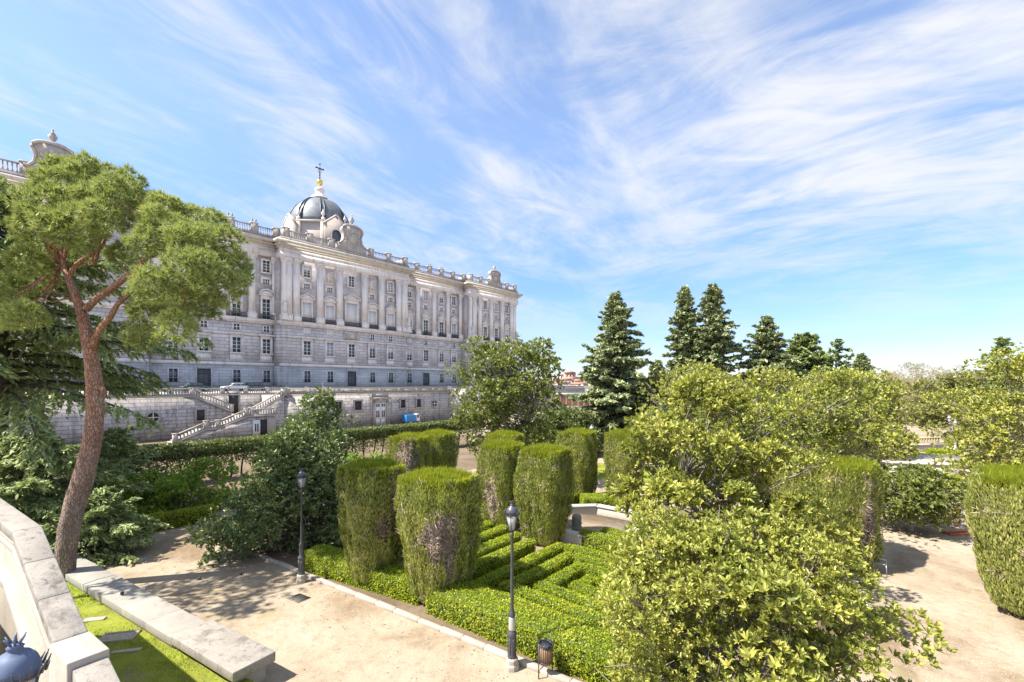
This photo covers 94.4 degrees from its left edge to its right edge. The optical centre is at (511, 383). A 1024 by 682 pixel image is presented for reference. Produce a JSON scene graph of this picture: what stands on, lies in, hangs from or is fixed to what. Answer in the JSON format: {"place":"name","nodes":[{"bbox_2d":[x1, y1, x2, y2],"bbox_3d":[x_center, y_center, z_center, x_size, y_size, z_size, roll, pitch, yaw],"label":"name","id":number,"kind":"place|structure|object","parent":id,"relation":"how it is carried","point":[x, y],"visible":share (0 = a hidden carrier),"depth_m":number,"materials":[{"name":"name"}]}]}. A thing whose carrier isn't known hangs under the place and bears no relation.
{"place":"outdoors","nodes":[
{"label":"outdoors","id":0,"kind":"place"},
{"bbox_2d":[22,436,529,524],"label":"soil","id":1,"kind":"structure","parent":0,"point":[467,460],"depth_m":45.48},
{"bbox_2d":[105,464,187,521],"bbox_3d":[-20.791,6.199,26.025,4.421,3.341,4.493,0,0,44],"label":"shrub","id":2,"kind":"object","parent":1,"relation":"on","point":[146,478],"visible":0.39,"depth_m":25.90,"materials":[{"name":"green plant"}]},
{"bbox_2d":[128,464,203,513],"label":"shrub","id":3,"kind":"object","parent":1,"relation":"on","point":[173,475],"visible":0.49,"depth_m":27.00,"materials":[{"name":"green plant"}]},
{"bbox_2d":[166,455,241,509],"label":"shrub","id":4,"kind":"object","parent":1,"relation":"on","point":[207,496],"visible":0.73,"depth_m":28.86,"materials":[{"name":"green plant"}]},
{"bbox_2d":[167,388,286,442],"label":"stone staircase","id":5,"kind":"structure","parent":1,"relation":"on","point":[264,417],"depth_m":65.03,"materials":[{"name":"stone"}]},
{"bbox_2d":[103,419,484,477],"bbox_3d":[-16.082,5.935,46.464,2.542,3.383,37.864,0,0,40],"label":"tall hedge","id":6,"kind":"object","parent":1,"relation":"on","point":[187,451],"visible":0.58,"depth_m":38.52,"materials":[{"name":"green plant"}]},
{"bbox_2d":[564,291,666,446],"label":"fir tree","id":7,"kind":"object","parent":1,"relation":"on","point":[609,397],"visible":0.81,"depth_m":53.48,"materials":[{"name":"green plant"}]},
{"bbox_2d":[0,0,1023,381],"label":"sky","id":8,"kind":"structure","parent":0,"point":[852,171],"materials":[{"name":"blue"}]},
{"bbox_2d":[247,512,834,681],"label":"soil","id":9,"kind":"structure","parent":0,"point":[291,558],"depth_m":16.21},
{"bbox_2d":[183,420,347,567],"bbox_3d":[-10.530,4.855,22.083,7.841,6.238,7.286,0,0,36],"label":"magnolia tree","id":10,"kind":"object","parent":9,"relation":"on","point":[264,492],"visible":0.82,"depth_m":21.24,"materials":[{"name":"green plant"}]},
{"bbox_2d":[275,384,357,515],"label":"magnolia tree","id":11,"kind":"object","parent":9,"relation":"on","point":[320,423],"visible":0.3,"depth_m":25.27,"materials":[{"name":"green plant"}]},
{"bbox_2d":[304,544,421,604],"bbox_3d":[-5.623,7.171,18.210,6.350,0.892,1.344,0,0,30],"label":"box hedge","id":12,"kind":"object","parent":9,"relation":"on","point":[328,561],"visible":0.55,"depth_m":17.80,"materials":[{"name":"green plant"}]},
{"bbox_2d":[334,455,406,585],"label":"topiary cypress","id":13,"kind":"object","parent":9,"relation":"on","point":[365,487],"visible":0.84,"depth_m":17.36,"materials":[{"name":"plant"}]},
{"bbox_2d":[393,464,483,604],"bbox_3d":[-2.687,5.274,16.556,2.867,4.929,2.978,0,0,40],"label":"topiary cypress","id":14,"kind":"object","parent":9,"relation":"on","point":[439,520],"visible":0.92,"depth_m":15.67,"materials":[{"name":"plant"}]},
{"bbox_2d":[472,524,509,546],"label":"box hedge","id":15,"kind":"object","parent":9,"relation":"on","point":[494,532],"visible":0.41,"depth_m":22.30,"materials":[{"name":"green plant"}]},
{"bbox_2d":[475,531,521,559],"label":"box hedge","id":16,"kind":"object","parent":9,"relation":"on","point":[492,545],"visible":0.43,"depth_m":20.55,"materials":[{"name":"green plant"}]},
{"bbox_2d":[469,538,536,579],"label":"box hedge","id":17,"kind":"object","parent":9,"relation":"on","point":[489,562],"visible":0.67,"depth_m":19.24,"materials":[{"name":"green plant"}]},
{"bbox_2d":[473,542,564,589],"bbox_3d":[0.451,7.252,18.768,0.630,0.728,5.449,0,0,40],"label":"box hedge","id":18,"kind":"object","parent":9,"relation":"on","point":[495,578],"visible":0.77,"depth_m":18.53,"materials":[{"name":"green plant"}]},
{"bbox_2d":[469,580,605,629],"bbox_3d":[1.852,7.249,13.898,9.010,0.734,0.665,0,0,40],"label":"box hedge","id":19,"kind":"object","parent":9,"relation":"on","point":[490,587],"visible":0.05,"depth_m":15.82,"materials":[{"name":"green plant"}]},
{"bbox_2d":[507,551,574,588],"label":"box hedge","id":20,"kind":"object","parent":9,"relation":"on","point":[541,572],"visible":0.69,"depth_m":18.00,"materials":[{"name":"green plant"}]},
{"bbox_2d":[542,562,584,588],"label":"box hedge","id":21,"kind":"object","parent":9,"relation":"on","point":[564,577],"visible":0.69,"depth_m":17.50,"materials":[{"name":"green plant"}]},
{"bbox_2d":[425,580,710,681],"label":"box hedge","id":22,"kind":"object","parent":9,"relation":"on","point":[581,649],"visible":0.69,"depth_m":13.53,"materials":[{"name":"green plant"}]},
{"bbox_2d":[582,563,611,578],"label":"box hedge","id":23,"kind":"object","parent":9,"relation":"on","point":[593,570],"visible":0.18,"depth_m":17.91,"materials":[{"name":"green plant"}]},
{"bbox_2d":[497,580,698,657],"bbox_3d":[2.516,7.249,14.344,7.559,0.733,0.642,0,0,40],"label":"box hedge","id":24,"kind":"object","parent":9,"relation":"on","point":[555,603],"visible":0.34,"depth_m":15.15,"materials":[{"name":"green plant"}]},
{"bbox_2d":[572,552,628,569],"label":"box hedge","id":25,"kind":"object","parent":9,"relation":"on","point":[585,559],"visible":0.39,"depth_m":18.90,"materials":[{"name":"green plant"}]},
{"bbox_2d":[533,580,714,650],"bbox_3d":[3.171,7.254,14.788,6.104,0.726,0.650,0,0,40],"label":"box hedge","id":26,"kind":"object","parent":9,"relation":"on","point":[566,594],"visible":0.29,"depth_m":15.79,"materials":[{"name":"green plant"}]},
{"bbox_2d":[568,580,689,626],"bbox_3d":[3.825,7.258,15.240,4.680,0.716,0.634,0,0,40],"label":"box hedge","id":27,"kind":"object","parent":9,"relation":"on","point":[584,589],"visible":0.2,"depth_m":16.12,"materials":[{"name":"green plant"}]},
{"bbox_2d":[602,370,871,615],"bbox_3d":[7.268,3.657,17.483,7.725,8.275,8.407,0,0,0],"label":"magnolia tree","id":28,"kind":"object","parent":9,"relation":"on","point":[730,457],"visible":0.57,"depth_m":16.06,"materials":[{"name":"green plant"}]},
{"bbox_2d":[77,384,1023,681],"bbox_3d":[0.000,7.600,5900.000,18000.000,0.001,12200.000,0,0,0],"label":"ground","id":29,"kind":"structure","parent":0,"point":[955,606],"depth_m":15.45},
{"bbox_2d":[0,632,51,681],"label":"stair lamp","id":30,"kind":"object","parent":29,"relation":"on","point":[19,662],"visible":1,"depth_m":5.05,"materials":[{"name":"metal"}]},
{"bbox_2d":[0,498,119,681],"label":"stair parapet","id":31,"kind":"structure","parent":29,"relation":"on","point":[38,605],"depth_m":8.38,"materials":[{"name":"stone"}]},
{"bbox_2d":[0,427,159,558],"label":"deodar tree","id":32,"kind":"object","parent":29,"relation":"on","point":[36,499],"visible":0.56,"depth_m":20.81,"materials":[{"name":"green plant"}]},
{"bbox_2d":[56,480,153,521],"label":"shrub","id":33,"kind":"object","parent":29,"relation":"on","point":[108,483],"visible":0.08,"depth_m":24.91,"materials":[{"name":"green plant"}]},
{"bbox_2d":[39,488,174,568],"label":"deodar tree","id":34,"kind":"object","parent":29,"relation":"on","point":[97,509],"visible":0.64,"depth_m":20.37,"materials":[{"name":"green plant"}]},
{"bbox_2d":[0,175,214,477],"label":"cedar tree","id":35,"kind":"object","parent":29,"relation":"on","point":[17,407],"visible":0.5,"depth_m":25.10,"materials":[{"name":"green plant"}]},
{"bbox_2d":[52,426,181,530],"bbox_3d":[-22.120,5.501,27.198,6.550,6.172,7.621,0,0,0],"label":"deodar tree","id":36,"kind":"object","parent":29,"relation":"on","point":[125,443],"visible":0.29,"depth_m":26.90,"materials":[{"name":"green plant"}]},
{"bbox_2d":[9,388,233,444],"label":"retaining wall","id":37,"kind":"structure","parent":29,"relation":"on","point":[176,413],"depth_m":63.40,"materials":[{"name":"stone"}]},
{"bbox_2d":[194,407,206,422],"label":"window","id":38,"kind":"structure","parent":37,"relation":"in","point":[200,413],"depth_m":67.19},
{"bbox_2d":[52,550,205,648],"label":"wall","id":39,"kind":"structure","parent":29,"relation":"on","point":[162,620],"depth_m":15.17,"materials":[{"name":"stone"}]},
{"bbox_2d":[66,581,253,681],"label":"grass lawn","id":40,"kind":"structure","parent":29,"relation":"on","point":[120,664],"depth_m":12.64,"materials":[{"name":"plant"}]},
{"bbox_2d":[99,629,141,642],"bbox_3d":[-11.292,7.287,13.616,0.910,0.085,0.540,0,0,-14],"label":"flat stone","id":41,"kind":"object","parent":40,"relation":"on","point":[110,638],"visible":0.83,"depth_m":13.60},
{"bbox_2d":[0,148,256,577],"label":"pine tree","id":42,"kind":"object","parent":40,"relation":"on","point":[96,190],"visible":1,"depth_m":16.86,"materials":[{"name":"green plant"}]},
{"bbox_2d":[140,504,216,531],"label":"box hedge","id":43,"kind":"object","parent":29,"relation":"on","point":[182,517],"visible":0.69,"depth_m":25.19,"materials":[{"name":"green plant"}]},
{"bbox_2d":[108,387,326,413],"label":"retaining wall","id":44,"kind":"structure","parent":29,"relation":"on","point":[241,400],"depth_m":75.55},
{"bbox_2d":[226,391,239,413],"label":"doorway","id":45,"kind":"structure","parent":44,"relation":"in","point":[231,399],"depth_m":75.21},
{"bbox_2d":[171,620,274,681],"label":"stone bench","id":46,"kind":"object","parent":29,"relation":"on","point":[227,653],"visible":0.93,"depth_m":12.23,"materials":[{"name":"stone"}]},
{"bbox_2d":[295,468,307,583],"bbox_3d":[-8.060,5.446,18.153,0.467,4.408,0.440,0,0,-17],"label":"street lamp","id":47,"kind":"object","parent":29,"relation":"on","point":[301,481],"visible":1,"depth_m":18.09,"materials":[{"name":"metal"}]},
{"bbox_2d":[25,385,591,404],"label":"terrace","id":48,"kind":"structure","parent":29,"relation":"on","point":[265,397],"depth_m":112.68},
{"bbox_2d":[0,129,522,387],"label":"palace","id":49,"kind":"structure","parent":48,"relation":"on","point":[331,300],"depth_m":117.48,"materials":[{"name":"white stone"}]},
{"bbox_2d":[195,367,211,385],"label":"door","id":50,"kind":"structure","parent":49,"relation":"in","point":[203,375],"depth_m":97.07,"materials":[{"name":"grey stone"}]},
{"bbox_2d":[196,329,213,359],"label":"window","id":51,"kind":"structure","parent":49,"relation":"in","point":[205,354],"depth_m":97.09,"materials":[{"name":"stone"}]},
{"bbox_2d":[228,332,245,360],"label":"window","id":52,"kind":"structure","parent":49,"relation":"in","point":[236,338],"depth_m":101.82,"materials":[{"name":"stone"}]},
{"bbox_2d":[258,289,274,318],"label":"balcony window","id":53,"kind":"structure","parent":49,"relation":"in","point":[266,295],"depth_m":106.66,"materials":[{"name":"stone"}]},
{"bbox_2d":[259,334,274,361],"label":"window","id":54,"kind":"structure","parent":49,"relation":"in","point":[266,341],"depth_m":106.58,"materials":[{"name":"stone"}]},
{"bbox_2d":[300,336,314,362],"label":"window","id":55,"kind":"structure","parent":49,"relation":"in","point":[306,342],"depth_m":111.63,"materials":[{"name":"stone"}]},
{"bbox_2d":[300,293,315,321],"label":"balcony window","id":56,"kind":"structure","parent":49,"relation":"in","point":[307,299],"depth_m":111.75,"materials":[{"name":"stone"}]},
{"bbox_2d":[324,338,337,363],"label":"window","id":57,"kind":"structure","parent":49,"relation":"in","point":[329,356],"depth_m":116.12,"materials":[{"name":"stone"}]},
{"bbox_2d":[324,296,337,324],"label":"balcony window","id":58,"kind":"structure","parent":49,"relation":"in","point":[330,302],"depth_m":116.23,"materials":[{"name":"stone"}]},
{"bbox_2d":[343,294,360,326],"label":"balcony window","id":59,"kind":"structure","parent":49,"relation":"in","point":[351,302],"depth_m":120.71,"materials":[{"name":"stone"}]},
{"bbox_2d":[346,340,358,363],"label":"window","id":60,"kind":"structure","parent":49,"relation":"in","point":[351,357],"depth_m":120.68,"materials":[{"name":"stone"}]},
{"bbox_2d":[367,341,378,364],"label":"window","id":61,"kind":"structure","parent":49,"relation":"in","point":[372,358],"depth_m":125.43,"materials":[{"name":"stone"}]},
{"bbox_2d":[367,303,379,324],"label":"balcony window","id":62,"kind":"structure","parent":49,"relation":"in","point":[372,307],"depth_m":125.55,"materials":[{"name":"stone"}]},
{"bbox_2d":[385,305,396,330],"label":"balcony window","id":63,"kind":"structure","parent":49,"relation":"in","point":[390,311],"depth_m":129.85,"materials":[{"name":"stone"}]},
{"bbox_2d":[386,343,396,365],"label":"window","id":64,"kind":"structure","parent":49,"relation":"in","point":[390,347],"depth_m":129.78,"materials":[{"name":"stone"}]},
{"bbox_2d":[284,387,454,430],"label":"retaining wall","id":65,"kind":"structure","parent":29,"relation":"on","point":[375,406],"depth_m":85.69,"materials":[{"name":"grey stone"}]},
{"bbox_2d":[232,542,580,681],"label":"kerb","id":66,"kind":"structure","parent":29,"relation":"on","point":[526,663],"depth_m":14.79,"materials":[{"name":"stone"}]},
{"bbox_2d":[384,430,432,472],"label":"topiary cypress","id":67,"kind":"object","parent":29,"relation":"on","point":[410,450],"visible":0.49,"depth_m":27.29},
{"bbox_2d":[449,387,504,418],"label":"stone staircase","id":68,"kind":"structure","parent":29,"relation":"on","point":[455,402],"depth_m":99.86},
{"bbox_2d":[503,500,520,672],"bbox_3d":[0.000,5.389,12.639,0.479,4.521,0.452,0,0,-17],"label":"street lamp","id":69,"kind":"object","parent":29,"relation":"on","point":[512,512],"visible":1,"depth_m":12.56,"materials":[{"name":"metal"}]},
{"bbox_2d":[457,386,584,412],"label":"retaining wall","id":70,"kind":"structure","parent":29,"relation":"on","point":[576,389],"depth_m":138.33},
{"bbox_2d":[512,441,574,546],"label":"topiary cypress","id":71,"kind":"object","parent":29,"relation":"on","point":[543,483],"visible":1,"depth_m":21.85,"materials":[{"name":"plant"}]},
{"bbox_2d":[537,638,553,678],"bbox_3d":[0.861,7.145,12.297,0.454,0.909,0.448,0,0,-29],"label":"litter bin","id":72,"kind":"object","parent":29,"relation":"on","point":[545,652],"visible":1,"depth_m":12.17,"materials":[{"name":"wood"}]},
{"bbox_2d":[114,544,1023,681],"bbox_3d":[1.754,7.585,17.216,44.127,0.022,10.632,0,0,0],"label":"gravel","id":73,"kind":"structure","parent":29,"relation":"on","point":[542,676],"depth_m":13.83,"materials":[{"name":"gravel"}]},
{"bbox_2d":[534,405,604,456],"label":"broadleaf tree","id":74,"kind":"object","parent":29,"relation":"on","point":[573,419],"visible":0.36,"depth_m":48.55,"materials":[{"name":"green plant"}]},
{"bbox_2d":[145,554,1013,679],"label":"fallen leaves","id":75,"kind":"object","parent":29,"relation":"on","point":[440,641],"visible":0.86,"depth_m":15.26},
{"bbox_2d":[563,542,625,562],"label":"box hedge","id":76,"kind":"object","parent":29,"relation":"on","point":[574,548],"visible":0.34,"depth_m":19.92,"materials":[{"name":"green plant"}]},
{"bbox_2d":[579,529,638,560],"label":"box hedge","id":77,"kind":"object","parent":29,"relation":"on","point":[598,541],"visible":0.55,"depth_m":21.38,"materials":[{"name":"green plant"}]},
{"bbox_2d":[622,369,682,424],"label":"broadleaf tree","id":78,"kind":"object","parent":29,"relation":"on","point":[647,381],"visible":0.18,"depth_m":53.50,"materials":[{"name":"green plant"}]},
{"bbox_2d":[661,285,707,406],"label":"fir tree","id":79,"kind":"object","parent":29,"relation":"on","point":[683,346],"visible":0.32,"depth_m":65.17,"materials":[{"name":"green plant"}]},
{"bbox_2d":[634,359,748,468],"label":"magnolia tree","id":80,"kind":"object","parent":29,"relation":"on","point":[699,367],"visible":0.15,"depth_m":37.39,"materials":[{"name":"green plant"}]},
{"bbox_2d":[676,283,758,391],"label":"fir tree","id":81,"kind":"object","parent":29,"relation":"on","point":[715,338],"visible":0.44,"depth_m":62.84,"materials":[{"name":"green plant"}]},
{"bbox_2d":[584,503,958,681],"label":"magnolia tree","id":82,"kind":"object","parent":29,"relation":"on","point":[742,580],"visible":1,"depth_m":8.61,"materials":[{"name":"green plant"}]},
{"bbox_2d":[720,366,824,460],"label":"magnolia tree","id":83,"kind":"object","parent":29,"relation":"on","point":[781,380],"visible":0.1,"depth_m":39.13,"materials":[{"name":"green plant"}]},
{"bbox_2d":[735,315,816,443],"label":"fir tree","id":84,"kind":"object","parent":29,"relation":"on","point":[769,342],"visible":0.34,"depth_m":62.88,"materials":[{"name":"green plant"}]},
{"bbox_2d":[785,332,832,384],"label":"fir tree","id":85,"kind":"object","parent":29,"relation":"on","point":[804,346],"visible":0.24,"depth_m":68.75,"materials":[{"name":"green plant"}]},
{"bbox_2d":[818,338,856,376],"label":"cedar tree","id":86,"kind":"object","parent":29,"relation":"on","point":[835,357],"visible":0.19,"depth_m":65.65,"materials":[{"name":"green plant"}]},
{"bbox_2d":[752,364,923,464],"bbox_3d":[19.867,3.244,29.235,7.991,8.941,9.050,0,0,0],"label":"magnolia tree","id":87,"kind":"object","parent":29,"relation":"on","point":[838,428],"visible":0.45,"depth_m":28.55,"materials":[{"name":"green plant"}]},
{"bbox_2d":[841,352,881,440],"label":"fir tree","id":88,"kind":"object","parent":29,"relation":"on","point":[861,360],"visible":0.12,"depth_m":59.33,"materials":[{"name":"green plant"}]},
{"bbox_2d":[833,367,923,465],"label":"magnolia tree","id":89,"kind":"object","parent":29,"relation":"on","point":[892,393],"visible":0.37,"depth_m":40.69,"materials":[{"name":"green plant"}]},
{"bbox_2d":[886,361,947,425],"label":"budding tree","id":90,"kind":"object","parent":29,"relation":"on","point":[910,370],"visible":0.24,"depth_m":85.06,"materials":[{"name":"grey plant"}]},
{"bbox_2d":[878,462,966,531],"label":"magnolia tree","id":91,"kind":"object","parent":29,"relation":"on","point":[928,499],"visible":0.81,"depth_m":23.26,"materials":[{"name":"green plant"}]},
{"bbox_2d":[880,454,983,474],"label":"pool wall","id":92,"kind":"structure","parent":29,"relation":"on","point":[923,459],"depth_m":39.31,"materials":[{"name":"white stone"}]},
{"bbox_2d":[906,369,1004,436],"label":"broadleaf tree","id":93,"kind":"object","parent":29,"relation":"on","point":[931,413],"visible":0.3,"depth_m":56.57,"materials":[{"name":"green plant"}]},
{"bbox_2d":[917,342,1023,489],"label":"magnolia tree","id":94,"kind":"object","parent":29,"relation":"on","point":[1010,371],"visible":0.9,"depth_m":27.18,"materials":[{"name":"green plant"}]},
{"bbox_2d":[930,387,1022,462],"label":"magnolia tree","id":95,"kind":"object","parent":29,"relation":"on","point":[956,428],"visible":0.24,"depth_m":37.92,"materials":[{"name":"green plant"}]},
{"bbox_2d":[962,461,1023,617],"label":"topiary cypress","id":96,"kind":"object","parent":29,"relation":"on","point":[993,504],"visible":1,"depth_m":15.30,"materials":[{"name":"plant"}]},
{"bbox_2d":[970,336,1023,447],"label":"cedar tree","id":97,"kind":"object","parent":29,"relation":"on","point":[1001,342],"visible":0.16,"depth_m":50.00,"materials":[{"name":"green plant"}]},
{"bbox_2d":[551,393,589,412],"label":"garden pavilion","id":98,"kind":"structure","parent":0,"point":[563,399],"depth_m":120.07,"materials":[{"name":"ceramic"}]},
{"bbox_2d":[475,478,800,564],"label":"soil","id":99,"kind":"structure","parent":0,"point":[665,507],"depth_m":27.46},
{"bbox_2d":[420,428,459,468],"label":"topiary cypress","id":100,"kind":"object","parent":99,"relation":"on","point":[443,445],"visible":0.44,"depth_m":29.28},
{"bbox_2d":[475,438,524,532],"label":"topiary cypress","id":101,"kind":"object","parent":99,"relation":"on","point":[496,469],"visible":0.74,"depth_m":23.53,"materials":[{"name":"plant"}]},
{"bbox_2d":[480,428,526,465],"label":"topiary cypress","id":102,"kind":"object","parent":99,"relation":"on","point":[508,434],"visible":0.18,"depth_m":27.86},
{"bbox_2d":[442,335,567,457],"bbox_3d":[-0.669,2.030,36.268,9.389,11.419,8.988,0,0,0],"label":"magnolia tree","id":103,"kind":"object","parent":99,"relation":"on","point":[504,398],"visible":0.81,"depth_m":34.54,"materials":[{"name":"green plant"}]},
{"bbox_2d":[555,427,598,501],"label":"topiary cypress","id":104,"kind":"object","parent":99,"relation":"on","point":[581,442],"visible":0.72,"depth_m":29.93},
{"bbox_2d":[579,492,614,506],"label":"box hedge","id":105,"kind":"object","parent":99,"relation":"on","point":[591,498],"visible":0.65,"depth_m":28.00,"materials":[{"name":"green plant"}]},
{"bbox_2d":[559,504,644,546],"bbox_3d":[4.113,7.050,24.675,5.660,1.100,5.660,0,0,40],"label":"fountain basin","id":106,"kind":"object","parent":99,"relation":"on","point":[597,517],"visible":0.3,"depth_m":25.81,"materials":[{"name":"white stone"}]},
{"bbox_2d":[600,526,630,538],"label":"box hedge","id":107,"kind":"object","parent":99,"relation":"on","point":[612,531],"visible":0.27,"depth_m":22.00,"materials":[{"name":"green plant"}]},
{"bbox_2d":[603,427,644,504],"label":"topiary cypress","id":108,"kind":"object","parent":99,"relation":"on","point":[615,461],"visible":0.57,"depth_m":29.27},
{"bbox_2d":[678,388,860,541],"bbox_3d":[11.583,3.970,23.050,7.405,7.510,6.900,0,0,9],"label":"magnolia tree","id":109,"kind":"object","parent":99,"relation":"on","point":[773,401],"visible":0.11,"depth_m":21.14,"materials":[{"name":"green plant"}]},
{"bbox_2d":[767,450,885,570],"bbox_3d":[13.633,5.338,20.707,4.361,4.818,4.458,0,0,40],"label":"topiary cypress","id":110,"kind":"object","parent":99,"relation":"on","point":[853,491],"visible":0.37,"depth_m":18.86,"materials":[{"name":"plant"}]},
{"bbox_2d":[596,463,756,491],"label":"lawn","id":111,"kind":"structure","parent":0,"point":[601,475],"depth_m":39.50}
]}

